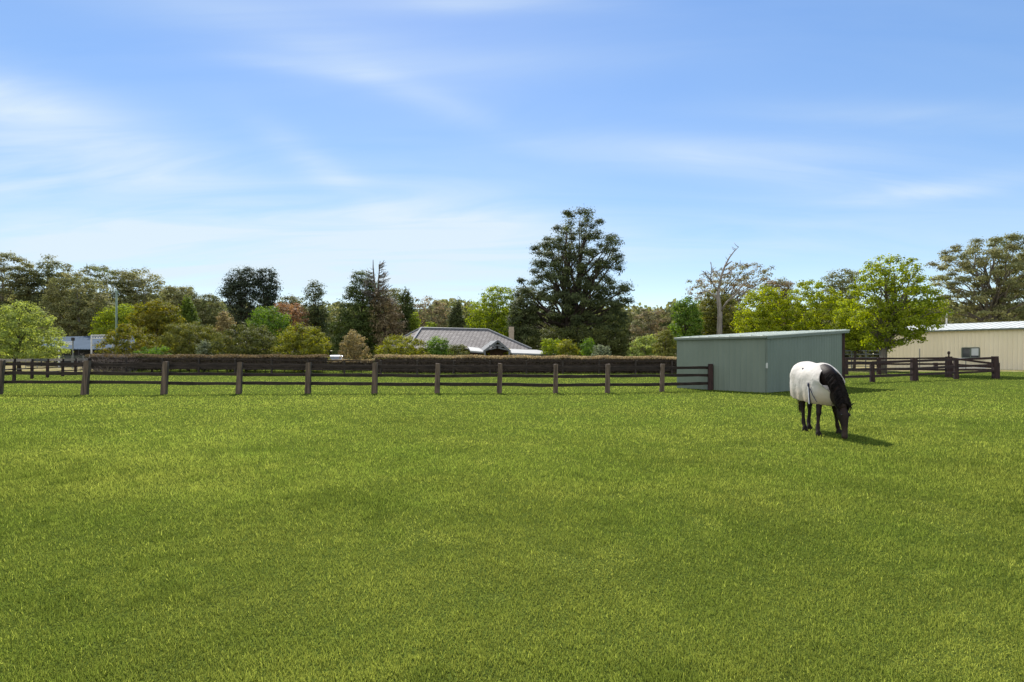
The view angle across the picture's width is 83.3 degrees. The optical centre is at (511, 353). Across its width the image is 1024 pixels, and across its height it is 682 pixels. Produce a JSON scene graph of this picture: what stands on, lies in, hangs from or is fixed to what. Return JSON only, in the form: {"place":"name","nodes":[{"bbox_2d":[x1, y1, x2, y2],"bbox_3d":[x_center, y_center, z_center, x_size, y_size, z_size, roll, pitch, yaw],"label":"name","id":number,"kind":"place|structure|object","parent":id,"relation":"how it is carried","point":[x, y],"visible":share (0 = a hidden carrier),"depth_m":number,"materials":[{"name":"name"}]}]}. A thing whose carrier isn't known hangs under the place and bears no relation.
{"place":"outdoors","nodes":[
{"label":"outdoors","id":0,"kind":"place"},
{"bbox_2d":[0,354,1023,681],"bbox_3d":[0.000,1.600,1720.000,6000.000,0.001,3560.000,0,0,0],"label":"ground","id":1,"kind":"structure","parent":0,"point":[526,398],"depth_m":5.19,"materials":[{"name":"green plant"}]},
{"bbox_2d":[0,250,44,354],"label":"gum tree","id":2,"kind":"object","parent":1,"relation":"on","point":[3,278],"visible":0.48,"depth_m":110.98,"materials":[{"name":"green plant"}]},
{"bbox_2d":[0,299,73,370],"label":"maple tree","id":3,"kind":"object","parent":1,"relation":"on","point":[29,349],"visible":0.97,"depth_m":51.51,"materials":[{"name":"green plant"}]},
{"bbox_2d":[5,254,79,361],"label":"gum tree","id":4,"kind":"object","parent":1,"relation":"on","point":[47,273],"visible":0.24,"depth_m":113.78,"materials":[{"name":"green plant"}]},
{"bbox_2d":[0,358,89,380],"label":"side fence","id":5,"kind":"object","parent":1,"relation":"on","point":[47,360],"visible":0.69,"depth_m":38.34,"materials":[{"name":"brown wood"}]},
{"bbox_2d":[25,355,83,367],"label":"wire fence","id":6,"kind":"object","parent":1,"relation":"on","point":[57,358],"visible":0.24,"depth_m":65.98,"materials":[{"name":"grey metal"}]},
{"bbox_2d":[71,337,74,368],"bbox_3d":[-47.258,-0.080,62.000,0.280,3.359,0.200,0,0,0],"label":"lamp post","id":7,"kind":"object","parent":1,"relation":"on","point":[72,339],"visible":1,"depth_m":61.95,"materials":[{"name":"grey metal"}]},
{"bbox_2d":[36,270,114,339],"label":"gum tree","id":8,"kind":"object","parent":1,"relation":"on","point":[70,322],"visible":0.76,"depth_m":96.03,"materials":[{"name":"green plant"}]},
{"bbox_2d":[40,335,137,362],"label":"shed","id":9,"kind":"structure","parent":1,"relation":"on","point":[82,344],"depth_m":76.20,"materials":[{"name":"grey metal"}]},
{"bbox_2d":[91,335,113,352],"bbox_3d":[-45.547,-0.273,64.000,2.501,3.747,0.155,0,0,0],"label":"frame","id":10,"kind":"object","parent":1,"relation":"on","point":[98,338],"visible":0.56,"depth_m":63.96,"materials":[{"name":"white paint"}]},
{"bbox_2d":[66,263,140,333],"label":"gum tree","id":11,"kind":"object","parent":1,"relation":"on","point":[112,283],"visible":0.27,"depth_m":110.09,"materials":[{"name":"green plant"}]},
{"bbox_2d":[77,350,139,371],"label":"shrub","id":12,"kind":"object","parent":1,"relation":"on","point":[108,368],"visible":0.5,"depth_m":46.87,"materials":[{"name":"green plant"}]},
{"bbox_2d":[87,304,137,341],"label":"maple tree","id":13,"kind":"object","parent":1,"relation":"on","point":[109,315],"visible":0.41,"depth_m":86.52,"materials":[{"name":"green plant"}]},
{"bbox_2d":[115,290,118,350],"bbox_3d":[-41.221,-2.504,60.009,0.528,8.208,0.273,0,0,22],"label":"utility pole","id":14,"kind":"object","parent":1,"relation":"on","point":[116,311],"visible":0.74,"depth_m":59.93,"materials":[{"name":"grey metal"}]},
{"bbox_2d":[92,323,161,370],"bbox_3d":[-35.879,-0.639,54.114,5.708,4.681,5.289,0,0,0],"label":"shrub","id":15,"kind":"object","parent":1,"relation":"on","point":[121,335],"visible":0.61,"depth_m":53.24,"materials":[{"name":"green plant"}]},
{"bbox_2d":[114,266,169,340],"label":"gum tree","id":16,"kind":"object","parent":1,"relation":"on","point":[134,294],"visible":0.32,"depth_m":110.95,"materials":[{"name":"green plant"}]},
{"bbox_2d":[133,345,171,371],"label":"shrub","id":17,"kind":"object","parent":1,"relation":"on","point":[155,350],"visible":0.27,"depth_m":49.56,"materials":[{"name":"green plant"}]},
{"bbox_2d":[125,298,186,352],"bbox_3d":[-38.150,-2.108,61.895,6.046,7.646,5.283,0,0,0],"label":"tree","id":18,"kind":"object","parent":1,"relation":"on","point":[154,313],"visible":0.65,"depth_m":61.13,"materials":[{"name":"green plant"}]},
{"bbox_2d":[156,285,199,351],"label":"gum tree","id":19,"kind":"object","parent":1,"relation":"on","point":[179,291],"visible":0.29,"depth_m":107.02,"materials":[{"name":"green plant"}]},
{"bbox_2d":[153,321,223,370],"bbox_3d":[-30.860,-0.793,54.972,6.502,4.992,5.652,0,0,0],"label":"shrub","id":20,"kind":"object","parent":1,"relation":"on","point":[184,346],"visible":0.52,"depth_m":53.81,"materials":[{"name":"green plant"}]},
{"bbox_2d":[175,294,201,336],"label":"cypress tree","id":21,"kind":"object","parent":1,"relation":"on","point":[188,313],"visible":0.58,"depth_m":69.55,"materials":[{"name":"green plant"}]},
{"bbox_2d":[195,340,212,371],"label":"shrub","id":22,"kind":"object","parent":1,"relation":"on","point":[204,347],"visible":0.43,"depth_m":50.80,"materials":[{"name":"green plant"}]},
{"bbox_2d":[84,353,329,372],"bbox_3d":[-25.536,0.775,48.496,20.133,1.651,1.273,0,0,0],"label":"hedge","id":23,"kind":"object","parent":1,"relation":"on","point":[276,356],"visible":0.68,"depth_m":48.16,"materials":[{"name":"brown plant"}]},
{"bbox_2d":[190,292,227,344],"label":"gum tree","id":24,"kind":"object","parent":1,"relation":"on","point":[205,316],"visible":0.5,"depth_m":106.82,"materials":[{"name":"green plant"}]},
{"bbox_2d":[213,311,236,346],"bbox_3d":[-30.950,-1.455,61.993,2.506,6.310,2.314,0,0,-27],"label":"tree","id":25,"kind":"object","parent":1,"relation":"on","point":[224,325],"visible":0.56,"depth_m":61.70,"materials":[{"name":"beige plant"}]},
{"bbox_2d":[214,266,260,346],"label":"pine tree","id":26,"kind":"object","parent":1,"relation":"on","point":[237,295],"visible":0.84,"depth_m":98.83,"materials":[{"name":"green plant"}]},
{"bbox_2d":[203,322,286,371],"bbox_3d":[-24.403,-0.584,53.125,7.667,4.739,6.654,0,0,0],"label":"shrub","id":27,"kind":"object","parent":1,"relation":"on","point":[263,335],"visible":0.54,"depth_m":51.83,"materials":[{"name":"green plant"}]},
{"bbox_2d":[250,265,283,350],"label":"pine tree","id":28,"kind":"object","parent":1,"relation":"on","point":[266,299],"visible":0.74,"depth_m":100.36,"materials":[{"name":"green plant"}]},
{"bbox_2d":[244,305,293,348],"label":"tree","id":29,"kind":"object","parent":1,"relation":"on","point":[270,321],"visible":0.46,"depth_m":67.18,"materials":[{"name":"green plant"}]},
{"bbox_2d":[273,302,310,353],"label":"tree","id":30,"kind":"object","parent":1,"relation":"on","point":[295,315],"visible":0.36,"depth_m":75.41,"materials":[{"name":"red plant"}]},
{"bbox_2d":[275,293,308,352],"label":"gum tree","id":31,"kind":"object","parent":1,"relation":"on","point":[292,299],"visible":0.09,"depth_m":109.17,"materials":[{"name":"green plant"}]},
{"bbox_2d":[268,322,333,371],"bbox_3d":[-18.939,-0.596,52.045,5.630,4.771,5.178,0,0,0],"label":"shrub","id":32,"kind":"object","parent":1,"relation":"on","point":[307,340],"visible":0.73,"depth_m":51.28,"materials":[{"name":"green plant"}]},
{"bbox_2d":[297,280,331,344],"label":"cedar tree","id":33,"kind":"object","parent":1,"relation":"on","point":[317,320],"visible":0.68,"depth_m":79.54,"materials":[{"name":"green plant"}]},
{"bbox_2d":[330,355,346,359],"bbox_3d":[-17.258,0.858,57.009,1.980,1.476,4.139,0,0,0],"label":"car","id":34,"kind":"object","parent":1,"relation":"on","point":[335,357],"visible":0.06,"depth_m":56.30,"materials":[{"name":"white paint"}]},
{"bbox_2d":[326,359,373,372],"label":"hedge","id":35,"kind":"object","parent":1,"relation":"on","point":[348,362],"visible":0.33,"depth_m":48.16,"materials":[{"name":"brown plant"}]},
{"bbox_2d":[336,329,374,370],"bbox_3d":[-14.749,-0.319,53.970,3.373,4.045,2.915,0,0,0],"label":"shrub","id":36,"kind":"object","parent":1,"relation":"on","point":[356,352],"visible":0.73,"depth_m":53.74,"materials":[{"name":"beige plant"}]},
{"bbox_2d":[0,360,712,394],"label":"paddock fence","id":37,"kind":"object","parent":1,"relation":"on","point":[85,382],"visible":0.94,"depth_m":23.32,"materials":[{"name":"brown wood"}]},
{"bbox_2d":[327,270,387,359],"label":"conifer tree","id":38,"kind":"object","parent":1,"relation":"on","point":[361,322],"visible":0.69,"depth_m":70.73,"materials":[{"name":"green plant"}]},
{"bbox_2d":[88,357,672,373],"bbox_3d":[-10.567,0.966,46.435,47.067,1.387,0.195,0,0,0],"label":"hedge fence","id":39,"kind":"object","parent":1,"relation":"on","point":[271,369],"visible":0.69,"depth_m":46.48,"materials":[{"name":"green plant"}]},
{"bbox_2d":[359,261,411,353],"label":"conifer tree","id":40,"kind":"object","parent":1,"relation":"on","point":[387,321],"visible":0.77,"depth_m":69.58,"materials":[{"name":"green plant"}]},
{"bbox_2d":[376,288,414,338],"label":"gum tree","id":41,"kind":"object","parent":1,"relation":"on","point":[394,294],"visible":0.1,"depth_m":111.03,"materials":[{"name":"green plant"}]},
{"bbox_2d":[374,334,429,358],"bbox_3d":[-10.458,-0.138,55.006,5.631,3.680,5.095,0,0,0],"label":"shrub","id":42,"kind":"object","parent":1,"relation":"on","point":[401,346],"visible":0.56,"depth_m":54.35,"materials":[{"name":"green plant"}]},
{"bbox_2d":[395,286,418,331],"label":"cypress tree","id":43,"kind":"object","parent":1,"relation":"on","point":[405,309],"visible":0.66,"depth_m":74.57,"materials":[{"name":"green plant"}]},
{"bbox_2d":[409,312,421,330],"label":"tree","id":44,"kind":"object","parent":1,"relation":"on","point":[415,322],"visible":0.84,"depth_m":71.81,"materials":[{"name":"green plant"}]},
{"bbox_2d":[425,322,437,326],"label":"tree","id":45,"kind":"object","parent":1,"relation":"on","point":[432,324],"visible":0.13,"depth_m":89.69,"materials":[{"name":"green plant"}]},
{"bbox_2d":[414,295,450,327],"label":"gum tree","id":46,"kind":"object","parent":1,"relation":"on","point":[441,315],"visible":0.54,"depth_m":108.92,"materials":[{"name":"green plant"}]},
{"bbox_2d":[425,336,453,358],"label":"shrub","id":47,"kind":"object","parent":1,"relation":"on","point":[433,346],"visible":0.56,"depth_m":56.61,"materials":[{"name":"green plant"}]},
{"bbox_2d":[446,299,466,327],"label":"cypress tree","id":48,"kind":"object","parent":1,"relation":"on","point":[455,317],"visible":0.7,"depth_m":91.55,"materials":[{"name":"green plant"}]},
{"bbox_2d":[444,344,471,358],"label":"shrub","id":49,"kind":"object","parent":1,"relation":"on","point":[454,350],"visible":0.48,"depth_m":53.81,"materials":[{"name":"green plant"}]},
{"bbox_2d":[382,327,555,358],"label":"house","id":50,"kind":"structure","parent":1,"relation":"on","point":[477,341],"depth_m":65.49,"materials":[{"name":"metal"}]},
{"bbox_2d":[464,285,519,337],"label":"tree","id":51,"kind":"object","parent":1,"relation":"on","point":[490,322],"visible":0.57,"depth_m":91.55,"materials":[{"name":"green plant"}]},
{"bbox_2d":[0,287,1019,359],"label":"woodland","id":52,"kind":"object","parent":1,"relation":"on","point":[450,303],"visible":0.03,"depth_m":152.66,"materials":[{"name":"green plant"}]},
{"bbox_2d":[505,293,539,344],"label":"pine tree","id":53,"kind":"object","parent":1,"relation":"on","point":[516,313],"visible":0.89,"depth_m":79.18,"materials":[{"name":"green plant"}]},
{"bbox_2d":[373,354,676,373],"bbox_3d":[1.062,0.832,47.746,25.368,1.668,1.282,0,0,3],"label":"hedge","id":54,"kind":"object","parent":1,"relation":"on","point":[549,357],"visible":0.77,"depth_m":47.41,"materials":[{"name":"brown plant"}]},
{"bbox_2d":[523,335,541,357],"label":"shrub","id":55,"kind":"object","parent":1,"relation":"on","point":[530,343],"visible":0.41,"depth_m":73.48,"materials":[{"name":"green plant"}]},
{"bbox_2d":[541,338,562,358],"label":"shrub","id":56,"kind":"object","parent":1,"relation":"on","point":[548,344],"visible":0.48,"depth_m":61.62,"materials":[{"name":"green plant"}]},
{"bbox_2d":[533,326,579,358],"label":"shrub","id":57,"kind":"object","parent":1,"relation":"on","point":[548,333],"visible":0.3,"depth_m":71.22,"materials":[{"name":"green plant"}]},
{"bbox_2d":[556,338,580,358],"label":"shrub","id":58,"kind":"object","parent":1,"relation":"on","point":[562,344],"visible":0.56,"depth_m":59.57,"materials":[{"name":"green plant"}]},
{"bbox_2d":[509,207,637,340],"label":"pine tree","id":59,"kind":"object","parent":1,"relation":"on","point":[572,312],"visible":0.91,"depth_m":81.49,"materials":[{"name":"green plant"}]},
{"bbox_2d":[558,324,602,358],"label":"shrub","id":60,"kind":"object","parent":1,"relation":"on","point":[579,336],"visible":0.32,"depth_m":72.02,"materials":[{"name":"green plant"}]},
{"bbox_2d":[579,336,595,358],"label":"shrub","id":61,"kind":"object","parent":1,"relation":"on","point":[586,351],"visible":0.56,"depth_m":57.76,"materials":[{"name":"green plant"}]},
{"bbox_2d":[591,344,611,358],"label":"shrub","id":62,"kind":"object","parent":1,"relation":"on","point":[601,348],"visible":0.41,"depth_m":55.70,"materials":[{"name":"green plant"}]},
{"bbox_2d":[592,327,630,356],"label":"shrub","id":63,"kind":"object","parent":1,"relation":"on","point":[617,348],"visible":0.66,"depth_m":70.32,"materials":[{"name":"green plant"}]},
{"bbox_2d":[625,334,661,357],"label":"shrub","id":64,"kind":"object","parent":1,"relation":"on","point":[637,349],"visible":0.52,"depth_m":61.52,"materials":[{"name":"green plant"}]},
{"bbox_2d":[628,308,671,352],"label":"gum tree","id":65,"kind":"object","parent":1,"relation":"on","point":[650,324],"visible":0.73,"depth_m":104.02,"materials":[{"name":"green plant"}]},
{"bbox_2d":[650,329,677,356],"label":"shrub","id":66,"kind":"object","parent":1,"relation":"on","point":[667,343],"visible":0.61,"depth_m":57.52,"materials":[{"name":"green plant"}]},
{"bbox_2d":[666,295,705,342],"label":"tree","id":67,"kind":"object","parent":1,"relation":"on","point":[685,319],"visible":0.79,"depth_m":74.29,"materials":[{"name":"green plant"}]},
{"bbox_2d":[696,289,745,334],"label":"tree","id":68,"kind":"object","parent":1,"relation":"on","point":[710,326],"visible":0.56,"depth_m":77.00,"materials":[{"name":"green plant"}]},
{"bbox_2d":[701,244,749,334],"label":"dead tree","id":69,"kind":"object","parent":1,"relation":"on","point":[720,308],"visible":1,"depth_m":73.85,"materials":[{"name":"grey wood"}]},
{"bbox_2d":[684,260,776,332],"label":"gum tree","id":70,"kind":"object","parent":1,"relation":"on","point":[738,282],"visible":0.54,"depth_m":90.90,"materials":[{"name":"green plant"}]},
{"bbox_2d":[674,329,848,392],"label":"shed","id":71,"kind":"structure","parent":1,"relation":"on","point":[755,362],"depth_m":25.12,"materials":[{"name":"green metal"}]},
{"bbox_2d":[730,283,793,336],"bbox_3d":[26.963,-2.926,62.015,6.523,9.261,6.104,0,0,0],"label":"maple tree","id":72,"kind":"object","parent":1,"relation":"on","point":[757,322],"visible":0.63,"depth_m":61.12,"materials":[{"name":"green plant"}]},
{"bbox_2d":[759,277,795,330],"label":"gum tree","id":73,"kind":"object","parent":1,"relation":"on","point":[785,284],"visible":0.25,"depth_m":93.84,"materials":[{"name":"green plant"}]},
{"bbox_2d":[779,278,850,348],"bbox_3d":[31.718,-3.082,59.997,7.393,9.595,7.097,0,0,22],"label":"maple tree","id":74,"kind":"object","parent":1,"relation":"on","point":[799,322],"visible":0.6,"depth_m":59.03,"materials":[{"name":"green plant"}]},
{"bbox_2d":[790,361,853,439],"bbox_3d":[6.257,0.886,11.644,0.702,1.454,1.890,0,0,3],"label":"horse","id":75,"kind":"object","parent":1,"relation":"on","point":[818,385],"visible":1,"depth_m":11.29},
{"bbox_2d":[820,268,866,328],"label":"gum tree","id":76,"kind":"object","parent":1,"relation":"on","point":[839,284],"visible":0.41,"depth_m":91.24,"materials":[{"name":"green plant"}]},
{"bbox_2d":[831,298,875,367],"bbox_3d":[32.187,-1.780,54.027,4.250,7.004,3.397,0,0,0],"label":"maple tree","id":77,"kind":"object","parent":1,"relation":"on","point":[852,339],"visible":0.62,"depth_m":53.65,"materials":[{"name":"green plant"}]},
{"bbox_2d":[845,350,879,367],"bbox_3d":[33.379,0.625,55.963,4.922,1.950,0.162,0,0,0],"label":"rail fence","id":78,"kind":"object","parent":1,"relation":"on","point":[851,354],"visible":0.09,"depth_m":55.98,"materials":[{"name":"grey wood"}]},
{"bbox_2d":[843,253,954,373],"bbox_3d":[30.654,-3.155,45.924,7.725,9.785,7.090,0,0,0],"label":"maple tree","id":79,"kind":"object","parent":1,"relation":"on","point":[892,315],"visible":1,"depth_m":45.09,"materials":[{"name":"green plant"}]},
{"bbox_2d":[845,356,999,381],"bbox_3d":[24.344,0.907,34.363,14.701,1.506,1.065,0,0,-24],"label":"yard fence","id":80,"kind":"object","parent":1,"relation":"on","point":[914,368],"visible":0.96,"depth_m":34.43,"materials":[{"name":"brown wood"}]},
{"bbox_2d":[845,357,999,374],"bbox_3d":[29.861,0.941,42.298,9.212,1.438,2.844,0,0,42],"label":"yard fence","id":81,"kind":"object","parent":1,"relation":"on","point":[877,366],"visible":0.53,"depth_m":41.80,"materials":[{"name":"brown wood"}]},
{"bbox_2d":[945,351,952,376],"bbox_3d":[29.981,0.739,39.452,0.513,1.843,0.309,0,0,0],"label":"gate post","id":82,"kind":"object","parent":1,"relation":"on","point":[948,363],"visible":0.77,"depth_m":39.32,"materials":[{"name":"grey metal"}]},
{"bbox_2d":[923,234,1023,323],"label":"gum tree","id":83,"kind":"object","parent":1,"relation":"on","point":[996,307],"visible":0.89,"depth_m":94.49,"materials":[{"name":"green plant"}]},
{"bbox_2d":[988,231,1023,319],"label":"gum tree","id":84,"kind":"object","parent":1,"relation":"on","point":[1013,273],"visible":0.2,"depth_m":104.31,"materials":[{"name":"green plant"}]},
{"bbox_2d":[0,0,1023,353],"label":"sky","id":85,"kind":"structure","parent":0,"point":[191,142],"materials":[{"name":"blue"}]},
{"bbox_2d":[887,321,1023,369],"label":"barn","id":86,"kind":"structure","parent":0,"point":[1004,341],"depth_m":60.56,"materials":[{"name":"beige metal"}]},
{"bbox_2d":[961,347,979,357],"bbox_3d":[47.932,-0.117,60.207,0.100,1.127,1.603,0,0,-31],"label":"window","id":87,"kind":"structure","parent":86,"relation":"in","point":[966,352],"depth_m":60.17,"materials":[{"name":"grey glass"}]}
]}

